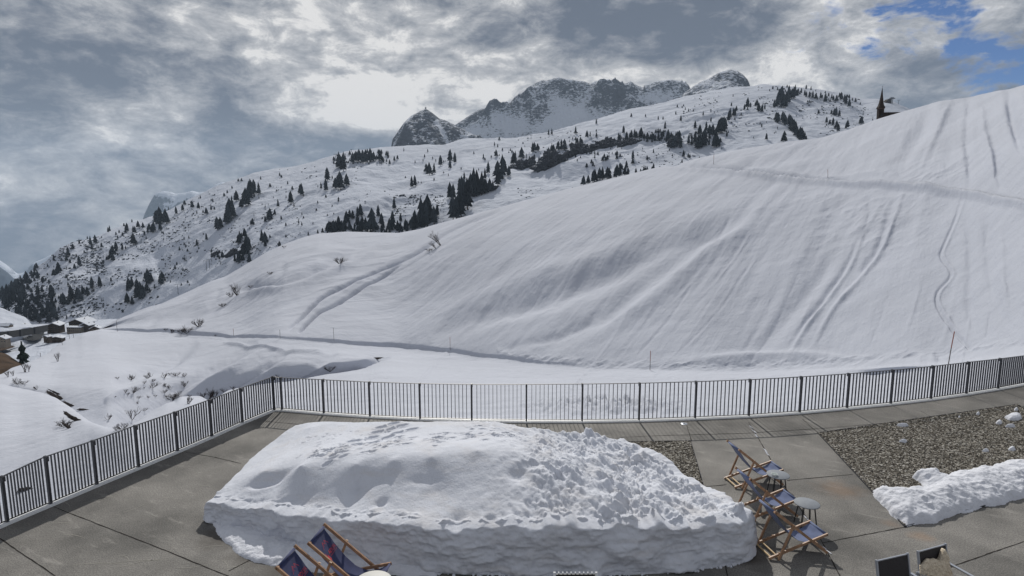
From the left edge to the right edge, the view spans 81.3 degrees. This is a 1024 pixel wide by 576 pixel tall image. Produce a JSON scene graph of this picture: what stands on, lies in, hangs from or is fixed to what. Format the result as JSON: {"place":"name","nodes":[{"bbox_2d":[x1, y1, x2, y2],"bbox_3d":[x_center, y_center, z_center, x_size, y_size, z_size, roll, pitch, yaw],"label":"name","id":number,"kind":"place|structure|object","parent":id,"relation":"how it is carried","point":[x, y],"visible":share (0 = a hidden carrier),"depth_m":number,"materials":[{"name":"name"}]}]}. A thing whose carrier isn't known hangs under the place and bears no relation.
{"place":"outdoors","nodes":[
{"label":"outdoors","id":0,"kind":"place"},
{"bbox_2d":[0,267,13,299],"bbox_3d":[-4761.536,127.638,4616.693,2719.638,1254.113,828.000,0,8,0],"label":"dark ridge","id":1,"kind":"structure","parent":0,"point":[6,277],"depth_m":4531.71,"materials":[{"name":"white snow"}]},
{"bbox_2d":[0,352,19,373],"bbox_3d":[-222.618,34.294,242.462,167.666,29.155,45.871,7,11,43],"label":"roof","id":2,"kind":"structure","parent":0,"point":[7,362],"depth_m":220.65,"materials":[{"name":"brown wood"}]},
{"bbox_2d":[16,341,29,363],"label":"spruce tree","id":3,"kind":"object","parent":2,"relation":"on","point":[22,356],"visible":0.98,"depth_m":237.26,"materials":[{"name":"green plant"}]},
{"bbox_2d":[0,308,31,341],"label":"snowy hill","id":4,"kind":"structure","parent":0,"point":[15,319],"depth_m":560.62,"materials":[{"name":"white snow"}]},
{"bbox_2d":[0,323,13,327],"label":"house","id":5,"kind":"structure","parent":4,"relation":"on","point":[7,325],"depth_m":528.16,"materials":[{"name":"paint"}]},
{"bbox_2d":[0,255,50,278],"bbox_3d":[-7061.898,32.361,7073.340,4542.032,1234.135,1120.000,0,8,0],"label":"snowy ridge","id":6,"kind":"structure","parent":0,"point":[10,271],"depth_m":6931.31,"materials":[{"name":"white snow"}]},
{"bbox_2d":[23,332,43,340],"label":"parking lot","id":7,"kind":"structure","parent":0,"point":[35,337],"depth_m":521.34,"materials":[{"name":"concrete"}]},
{"bbox_2d":[0,319,117,362],"bbox_3d":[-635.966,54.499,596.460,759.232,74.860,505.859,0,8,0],"label":"valley floor","id":8,"kind":"structure","parent":0,"point":[34,350],"depth_m":482.63,"materials":[{"name":"white snow"}]},
{"bbox_2d":[0,334,11,347],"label":"house","id":9,"kind":"structure","parent":8,"relation":"on","point":[5,341],"depth_m":448.39,"materials":[{"name":"paint"}]},
{"bbox_2d":[0,325,47,336],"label":"retaining wall","id":10,"kind":"structure","parent":8,"relation":"on","point":[29,331],"depth_m":493.09,"materials":[{"name":"concrete"}]},
{"bbox_2d":[42,334,52,342],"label":"house","id":11,"kind":"structure","parent":8,"relation":"on","point":[47,338],"depth_m":479.14,"materials":[{"name":"brown"}]},
{"bbox_2d":[47,320,65,333],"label":"house","id":12,"kind":"structure","parent":8,"relation":"on","point":[58,326],"depth_m":566.72,"materials":[{"name":"brown wood"}]},
{"bbox_2d":[52,335,66,342],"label":"house","id":13,"kind":"structure","parent":8,"relation":"on","point":[57,339],"depth_m":488.74,"materials":[{"name":"brown"}]},
{"bbox_2d":[66,326,83,333],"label":"house","id":14,"kind":"structure","parent":8,"relation":"on","point":[75,329],"depth_m":553.31,"materials":[{"name":"paint"}]},
{"bbox_2d":[66,316,97,325],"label":"house","id":15,"kind":"structure","parent":8,"relation":"on","point":[77,321],"depth_m":575.21,"materials":[{"name":"white"}]},
{"bbox_2d":[80,321,95,331],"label":"house","id":16,"kind":"structure","parent":8,"relation":"on","point":[86,325],"depth_m":555.63,"materials":[{"name":"white"}]},
{"bbox_2d":[143,182,224,218],"bbox_3d":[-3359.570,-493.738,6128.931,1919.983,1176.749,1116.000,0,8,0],"label":"peak","id":17,"kind":"structure","parent":0,"point":[162,200],"depth_m":6003.89,"materials":[{"name":"white snow"}]},
{"bbox_2d":[391,109,481,146],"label":"rocky pyramid","id":18,"kind":"object","parent":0,"point":[424,126],"visible":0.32,"depth_m":2291.72,"materials":[{"name":"grey stone"}]},
{"bbox_2d":[0,84,909,323],"bbox_3d":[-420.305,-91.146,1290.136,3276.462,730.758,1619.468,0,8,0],"label":"mountain","id":19,"kind":"structure","parent":0,"point":[376,179],"depth_m":908.18,"materials":[{"name":"white snow"}]},
{"bbox_2d":[3,294,9,308],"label":"conifer tree","id":20,"kind":"object","parent":19,"relation":"on","point":[5,303],"visible":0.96,"depth_m":841.92,"materials":[{"name":"green plant"}]},
{"bbox_2d":[2,284,13,305],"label":"conifer tree","id":21,"kind":"object","parent":19,"relation":"on","point":[7,292],"visible":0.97,"depth_m":843.69,"materials":[{"name":"green plant"}]},
{"bbox_2d":[10,288,17,302],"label":"conifer tree","id":22,"kind":"object","parent":19,"relation":"on","point":[13,294],"visible":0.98,"depth_m":850.55,"materials":[{"name":"green plant"}]},
{"bbox_2d":[12,278,18,293],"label":"conifer tree","id":23,"kind":"object","parent":19,"relation":"on","point":[15,285],"visible":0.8,"depth_m":904.68,"materials":[{"name":"green plant"}]},
{"bbox_2d":[18,285,26,299],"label":"conifer tree","id":24,"kind":"object","parent":19,"relation":"on","point":[22,293],"visible":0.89,"depth_m":816.35,"materials":[{"name":"green plant"}]},
{"bbox_2d":[48,285,55,296],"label":"conifer tree","id":25,"kind":"object","parent":19,"relation":"on","point":[50,289],"visible":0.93,"depth_m":808.80,"materials":[{"name":"green plant"}]},
{"bbox_2d":[58,292,66,303],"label":"conifer tree","id":26,"kind":"object","parent":19,"relation":"on","point":[63,300],"visible":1,"depth_m":788.31,"materials":[{"name":"green plant"}]},
{"bbox_2d":[68,284,73,300],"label":"conifer tree","id":27,"kind":"object","parent":19,"relation":"on","point":[70,294],"visible":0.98,"depth_m":797.77,"materials":[{"name":"green plant"}]},
{"bbox_2d":[75,288,82,300],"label":"conifer tree","id":28,"kind":"object","parent":19,"relation":"on","point":[79,296],"visible":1,"depth_m":795.65,"materials":[{"name":"green plant"}]},
{"bbox_2d":[129,233,137,244],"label":"conifer tree","id":29,"kind":"object","parent":19,"relation":"on","point":[133,240],"visible":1,"depth_m":969.22,"materials":[{"name":"green plant"}]},
{"bbox_2d":[133,283,143,299],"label":"conifer tree","id":30,"kind":"object","parent":19,"relation":"on","point":[136,291],"visible":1,"depth_m":776.07,"materials":[{"name":"green plant"}]},
{"bbox_2d":[155,206,163,221],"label":"conifer tree","id":31,"kind":"object","parent":19,"relation":"on","point":[159,213],"visible":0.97,"depth_m":1035.30,"materials":[{"name":"green plant"}]},
{"bbox_2d":[162,211,169,223],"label":"conifer tree","id":32,"kind":"object","parent":19,"relation":"on","point":[166,218],"visible":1,"depth_m":1026.11,"materials":[{"name":"green plant"}]},
{"bbox_2d":[213,217,221,229],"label":"conifer tree","id":33,"kind":"object","parent":19,"relation":"on","point":[217,224],"visible":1,"depth_m":876.68,"materials":[{"name":"green plant"}]},
{"bbox_2d":[222,210,230,222],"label":"conifer tree","id":34,"kind":"object","parent":19,"relation":"on","point":[226,218],"visible":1,"depth_m":891.87,"materials":[{"name":"green plant"}]},
{"bbox_2d":[223,198,237,216],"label":"conifer tree","id":35,"kind":"object","parent":19,"relation":"on","point":[231,207],"visible":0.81,"depth_m":905.71,"materials":[{"name":"green plant"}]},
{"bbox_2d":[224,248,237,257],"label":"rock outcrop","id":36,"kind":"object","parent":19,"relation":"on","point":[231,252],"visible":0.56,"depth_m":760.77,"materials":[{"name":"grey stone"}]},
{"bbox_2d":[238,188,251,204],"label":"conifer tree","id":37,"kind":"object","parent":19,"relation":"on","point":[245,197],"visible":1,"depth_m":944.94,"materials":[{"name":"green plant"}]},
{"bbox_2d":[246,181,252,198],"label":"conifer tree","id":38,"kind":"object","parent":19,"relation":"on","point":[248,188],"visible":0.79,"depth_m":999.03,"materials":[{"name":"green plant"}]},
{"bbox_2d":[251,179,256,192],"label":"conifer tree","id":39,"kind":"object","parent":19,"relation":"on","point":[253,184],"visible":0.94,"depth_m":1021.63,"materials":[{"name":"green plant"}]},
{"bbox_2d":[334,171,345,189],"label":"conifer tree","id":40,"kind":"object","parent":19,"relation":"on","point":[339,182],"visible":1,"depth_m":930.61,"materials":[{"name":"green plant"}]},
{"bbox_2d":[339,154,346,170],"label":"conifer tree","id":41,"kind":"object","parent":19,"relation":"on","point":[343,165],"visible":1,"depth_m":1059.75,"materials":[{"name":"green plant"}]},
{"bbox_2d":[367,148,373,160],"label":"conifer tree","id":42,"kind":"object","parent":19,"relation":"on","point":[370,156],"visible":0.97,"depth_m":1165.56,"materials":[{"name":"green plant"}]},
{"bbox_2d":[364,208,379,231],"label":"conifer tree","id":43,"kind":"object","parent":19,"relation":"on","point":[370,223],"visible":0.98,"depth_m":690.95,"materials":[{"name":"green plant"}]},
{"bbox_2d":[386,218,393,229],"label":"conifer tree","id":44,"kind":"object","parent":19,"relation":"on","point":[389,226],"visible":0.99,"depth_m":690.64,"materials":[{"name":"green plant"}]},
{"bbox_2d":[390,211,395,227],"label":"conifer tree","id":45,"kind":"object","parent":19,"relation":"on","point":[392,219],"visible":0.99,"depth_m":692.89,"materials":[{"name":"green plant"}]},
{"bbox_2d":[412,210,417,226],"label":"conifer tree","id":46,"kind":"object","parent":19,"relation":"on","point":[414,220],"visible":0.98,"depth_m":685.40,"materials":[{"name":"green plant"}]},
{"bbox_2d":[417,197,426,223],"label":"conifer tree","id":47,"kind":"object","parent":19,"relation":"on","point":[421,211],"visible":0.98,"depth_m":686.11,"materials":[{"name":"green plant"}]},
{"bbox_2d":[423,203,429,225],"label":"conifer tree","id":48,"kind":"object","parent":19,"relation":"on","point":[426,213],"visible":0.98,"depth_m":687.71,"materials":[{"name":"green plant"}]},
{"bbox_2d":[423,195,431,219],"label":"conifer tree","id":49,"kind":"object","parent":19,"relation":"on","point":[428,201],"visible":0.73,"depth_m":690.96,"materials":[{"name":"green plant"}]},
{"bbox_2d":[430,206,437,222],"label":"conifer tree","id":50,"kind":"object","parent":19,"relation":"on","point":[434,217],"visible":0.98,"depth_m":683.79,"materials":[{"name":"green plant"}]},
{"bbox_2d":[1,86,868,322],"bbox_3d":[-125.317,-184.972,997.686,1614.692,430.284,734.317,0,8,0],"label":"scrub","id":51,"kind":"object","parent":19,"relation":"on","point":[92,290],"visible":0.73,"depth_m":866.14,"materials":[{"name":"green plant"}]},
{"bbox_2d":[0,84,872,320],"bbox_3d":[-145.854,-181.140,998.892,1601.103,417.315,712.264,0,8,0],"label":"conifer wood","id":52,"kind":"object","parent":19,"relation":"on","point":[38,297],"visible":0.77,"depth_m":907.49,"materials":[{"name":"green plant"}]},
{"bbox_2d":[447,195,459,219],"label":"conifer tree","id":53,"kind":"object","parent":19,"relation":"on","point":[451,212],"visible":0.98,"depth_m":672.56,"materials":[{"name":"green plant"}]},
{"bbox_2d":[453,196,459,218],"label":"conifer tree","id":54,"kind":"object","parent":19,"relation":"on","point":[456,208],"visible":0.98,"depth_m":672.90,"materials":[{"name":"green plant"}]},
{"bbox_2d":[456,176,464,206],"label":"conifer tree","id":55,"kind":"object","parent":19,"relation":"on","point":[461,185],"visible":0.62,"depth_m":697.78,"materials":[{"name":"green plant"}]},
{"bbox_2d":[457,189,465,216],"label":"conifer tree","id":56,"kind":"object","parent":19,"relation":"on","point":[460,199],"visible":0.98,"depth_m":675.75,"materials":[{"name":"green plant"}]},
{"bbox_2d":[463,177,473,209],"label":"conifer tree","id":57,"kind":"object","parent":19,"relation":"on","point":[468,200],"visible":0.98,"depth_m":695.16,"materials":[{"name":"green plant"}]},
{"bbox_2d":[470,167,476,195],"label":"conifer tree","id":58,"kind":"object","parent":19,"relation":"on","point":[473,181],"visible":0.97,"depth_m":772.49,"materials":[{"name":"green plant"}]},
{"bbox_2d":[478,172,484,194],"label":"conifer tree","id":59,"kind":"object","parent":19,"relation":"on","point":[481,186],"visible":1,"depth_m":765.13,"materials":[{"name":"green plant"}]},
{"bbox_2d":[480,179,490,192],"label":"conifer tree","id":60,"kind":"object","parent":19,"relation":"on","point":[486,188],"visible":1,"depth_m":766.36,"materials":[{"name":"green plant"}]},
{"bbox_2d":[493,160,499,175],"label":"conifer tree","id":61,"kind":"object","parent":19,"relation":"on","point":[497,167],"visible":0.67,"depth_m":859.43,"materials":[{"name":"green plant"}]},
{"bbox_2d":[493,171,501,185],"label":"conifer tree","id":62,"kind":"object","parent":19,"relation":"on","point":[497,178],"visible":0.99,"depth_m":797.88,"materials":[{"name":"green plant"}]},
{"bbox_2d":[499,155,506,174],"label":"conifer tree","id":63,"kind":"object","parent":19,"relation":"on","point":[502,165],"visible":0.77,"depth_m":855.41,"materials":[{"name":"green plant"}]},
{"bbox_2d":[509,155,535,169],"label":"rock outcrop","id":64,"kind":"object","parent":19,"relation":"on","point":[521,164],"visible":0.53,"depth_m":937.24,"materials":[{"name":"grey stone"}]},
{"bbox_2d":[529,149,566,172],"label":"rock outcrop","id":65,"kind":"object","parent":19,"relation":"on","point":[551,159],"visible":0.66,"depth_m":885.15,"materials":[{"name":"grey stone"}]},
{"bbox_2d":[563,142,592,158],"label":"rock outcrop","id":66,"kind":"object","parent":19,"relation":"on","point":[579,148],"visible":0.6,"depth_m":921.47,"materials":[{"name":"grey stone"}]},
{"bbox_2d":[589,137,622,150],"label":"rock outcrop","id":67,"kind":"object","parent":19,"relation":"on","point":[605,143],"visible":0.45,"depth_m":930.39,"materials":[{"name":"grey stone"}]},
{"bbox_2d":[617,138,641,147],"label":"rock outcrop","id":68,"kind":"object","parent":19,"relation":"on","point":[631,141],"visible":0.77,"depth_m":906.67,"materials":[{"name":"grey stone"}]},
{"bbox_2d":[666,136,679,147],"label":"rock outcrop","id":69,"kind":"object","parent":19,"relation":"on","point":[670,142],"visible":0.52,"depth_m":843.24,"materials":[{"name":"grey stone"}]},
{"bbox_2d":[670,135,678,146],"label":"conifer tree","id":70,"kind":"object","parent":19,"relation":"on","point":[674,143],"visible":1,"depth_m":833.54,"materials":[{"name":"green plant"}]},
{"bbox_2d":[694,134,701,147],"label":"conifer tree","id":71,"kind":"object","parent":19,"relation":"on","point":[698,140],"visible":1,"depth_m":820.20,"materials":[{"name":"green plant"}]},
{"bbox_2d":[713,135,720,146],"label":"conifer tree","id":72,"kind":"object","parent":19,"relation":"on","point":[717,143],"visible":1,"depth_m":805.81,"materials":[{"name":"green plant"}]},
{"bbox_2d":[779,93,787,107],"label":"conifer tree","id":73,"kind":"object","parent":19,"relation":"on","point":[783,102],"visible":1,"depth_m":1053.82,"materials":[{"name":"green plant"}]},
{"bbox_2d":[0,85,1023,521],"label":"snow slope","id":74,"kind":"structure","parent":0,"point":[890,243],"depth_m":76.74,"materials":[{"name":"white snow"}]},
{"bbox_2d":[45,390,62,399],"bbox_3d":[-46.164,11.320,60.905,2.948,1.940,0.373,0,8,0],"label":"exposed rock","id":75,"kind":"object","parent":74,"relation":"on","point":[54,395],"visible":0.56,"depth_m":60.77,"materials":[{"name":"grey stone"}]},
{"bbox_2d":[63,411,80,420],"bbox_3d":[-25.167,7.746,34.650,1.845,1.279,0.226,0,8,0],"label":"exposed rock","id":76,"kind":"object","parent":74,"relation":"on","point":[70,416],"visible":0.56,"depth_m":34.56,"materials":[{"name":"grey stone"}]},
{"bbox_2d":[876,86,899,118],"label":"chapel","id":77,"kind":"structure","parent":74,"relation":"on","point":[880,108],"depth_m":166.26,"materials":[{"name":"brown"}]},
{"bbox_2d":[0,386,1023,575],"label":"terrace","id":78,"kind":"structure","parent":0,"point":[851,506],"depth_m":11.68,"materials":[{"name":"concrete"}]},
{"bbox_2d":[0,376,275,523],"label":"terrace fence","id":79,"kind":"object","parent":78,"relation":"on","point":[45,458],"visible":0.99,"depth_m":13.37,"materials":[{"name":"metal"}]},
{"bbox_2d":[49,456,248,570],"bbox_3d":[-7.593,4.389,11.863,7.303,0.001,3.354,3,9,23],"label":"terrace mark","id":80,"kind":"object","parent":78,"relation":"on","point":[125,556],"visible":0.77,"depth_m":10.19,"materials":[{"name":"grey concrete"}]},
{"bbox_2d":[274,544,332,575],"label":"deckchair","id":81,"kind":"object","parent":78,"relation":"on","point":[291,563],"visible":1,"depth_m":8.81,"materials":[{"name":"fabric"}]},
{"bbox_2d":[213,522,436,575],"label":"snow apron","id":82,"kind":"object","parent":78,"relation":"on","point":[253,545],"visible":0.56,"depth_m":10.30,"materials":[{"name":"white snow"}]},
{"bbox_2d":[307,523,391,575],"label":"deckchair","id":83,"kind":"object","parent":78,"relation":"on","point":[322,544],"visible":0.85,"depth_m":9.39,"materials":[{"name":"blue fabric"}]},
{"bbox_2d":[360,570,390,575],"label":"side table","id":84,"kind":"object","parent":78,"relation":"on","point":[376,573],"visible":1,"depth_m":8.97,"materials":[{"name":"grey"}]},
{"bbox_2d":[203,421,757,575],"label":"snow pile","id":85,"kind":"object","parent":78,"relation":"on","point":[468,497],"visible":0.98,"depth_m":10.61,"materials":[{"name":"white snow"}]},
{"bbox_2d":[0,383,1023,528],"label":"edge flashing","id":86,"kind":"object","parent":78,"relation":"on","point":[128,472],"visible":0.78,"depth_m":16.65,"materials":[{"name":"grey metal"}]},
{"bbox_2d":[0,412,1023,575],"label":"terrace joint","id":87,"kind":"object","parent":78,"relation":"on","point":[546,427],"visible":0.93,"depth_m":10.77,"materials":[{"name":"grey concrete"}]},
{"bbox_2d":[553,572,596,575],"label":"slatted chair","id":88,"kind":"object","parent":78,"relation":"on","point":[571,574],"visible":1,"depth_m":8.39,"materials":[{"name":"grey"}]},
{"bbox_2d":[437,562,740,575],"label":"snow crumb","id":89,"kind":"object","parent":78,"relation":"on","point":[643,573],"visible":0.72,"depth_m":9.74,"materials":[{"name":"white snow"}]},
{"bbox_2d":[271,355,1023,420],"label":"terrace fence","id":90,"kind":"object","parent":78,"relation":"on","point":[1011,368],"visible":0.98,"depth_m":17.23,"materials":[{"name":"metal"}]},
{"bbox_2d":[630,441,702,484],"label":"gravel","id":91,"kind":"structure","parent":78,"relation":"on","point":[687,459],"depth_m":14.45,"materials":[{"name":"grey gravel"}]},
{"bbox_2d":[628,440,703,484],"bbox_3d":[3.255,4.166,13.398,2.642,0.030,3.727,0,8,0],"label":"gravel edging","id":92,"kind":"object","parent":91,"relation":"on","point":[677,440],"visible":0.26,"depth_m":15.18,"materials":[{"name":"metal"}]},
{"bbox_2d":[724,440,783,488],"bbox_3d":[5.256,3.784,12.937,1.122,0.901,0.590,-1,8,-9],"label":"deckchair","id":93,"kind":"object","parent":78,"relation":"on","point":[763,470],"visible":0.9,"depth_m":12.93,"materials":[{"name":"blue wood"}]},
{"bbox_2d":[735,466,798,520],"bbox_3d":[4.943,3.969,11.617,1.122,0.901,0.590,-2,8,-11],"label":"deckchair","id":94,"kind":"object","parent":78,"relation":"on","point":[784,498],"visible":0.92,"depth_m":11.58,"materials":[{"name":"blue fabric"}]},
{"bbox_2d":[766,470,789,495],"bbox_3d":[5.514,4.086,12.385,0.450,0.460,0.450,-3,9,-23],"label":"side table","id":95,"kind":"object","parent":78,"relation":"on","point":[783,475],"visible":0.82,"depth_m":12.30,"materials":[{"name":"grey paint"}]},
{"bbox_2d":[756,496,827,560],"bbox_3d":[4.878,4.139,10.410,1.122,0.901,0.590,-2,8,-11],"label":"deckchair","id":96,"kind":"object","parent":78,"relation":"on","point":[809,532],"visible":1,"depth_m":10.37,"materials":[{"name":"blue fabric"}]},
{"bbox_2d":[794,497,819,527],"bbox_3d":[5.525,4.253,11.201,0.450,0.460,0.450,-3,9,-23],"label":"side table","id":97,"kind":"object","parent":78,"relation":"on","point":[804,503],"visible":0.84,"depth_m":11.14,"materials":[{"name":"grey paint"}]},
{"bbox_2d":[875,553,916,575],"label":"metal armchair","id":98,"kind":"object","parent":78,"relation":"on","point":[898,565],"visible":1,"depth_m":8.63,"materials":[{"name":"fabric"}]},
{"bbox_2d":[818,404,1023,526],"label":"gravel edging","id":99,"kind":"object","parent":78,"relation":"on","point":[891,422],"visible":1,"depth_m":15.42,"materials":[{"name":"metal"}]},
{"bbox_2d":[819,404,1023,525],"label":"gravel","id":100,"kind":"structure","parent":78,"relation":"on","point":[961,441],"depth_m":14.97,"materials":[{"name":"grey gravel"}]},
{"bbox_2d":[873,459,1023,526],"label":"snow heap","id":101,"kind":"object","parent":100,"relation":"on","point":[937,496],"visible":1,"depth_m":12.12,"materials":[{"name":"white snow"}]},
{"bbox_2d":[1005,412,1021,420],"bbox_3d":[14.191,3.641,16.845,0.862,0.160,0.447,-5,10,-33],"label":"snow patch","id":102,"kind":"object","parent":100,"relation":"on","point":[1016,416],"visible":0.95,"depth_m":16.73,"materials":[{"name":"white snow"}]},
{"bbox_2d":[915,543,973,575],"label":"metal armchair","id":103,"kind":"object","parent":78,"relation":"on","point":[929,553],"visible":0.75,"depth_m":8.82,"materials":[{"name":"metal"}]},
{"bbox_2d":[919,548,952,575],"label":"sheepskin throw","id":104,"kind":"object","parent":103,"relation":"on","point":[939,565],"visible":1,"depth_m":8.72,"materials":[{"name":"beige fur"}]},
{"bbox_2d":[0,0,1023,273],"label":"sky","id":105,"kind":"structure","parent":0,"point":[107,107],"materials":[{"name":"grey"}]},
{"bbox_2d":[455,77,689,138],"bbox_3d":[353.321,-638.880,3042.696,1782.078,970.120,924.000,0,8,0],"label":"rocky range","id":106,"kind":"structure","parent":0,"point":[544,106],"depth_m":3032.34,"materials":[{"name":"grey stone"}]},
{"bbox_2d":[682,69,749,96],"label":"rocky dome","id":107,"kind":"structure","parent":0,"point":[729,78],"depth_m":2104.88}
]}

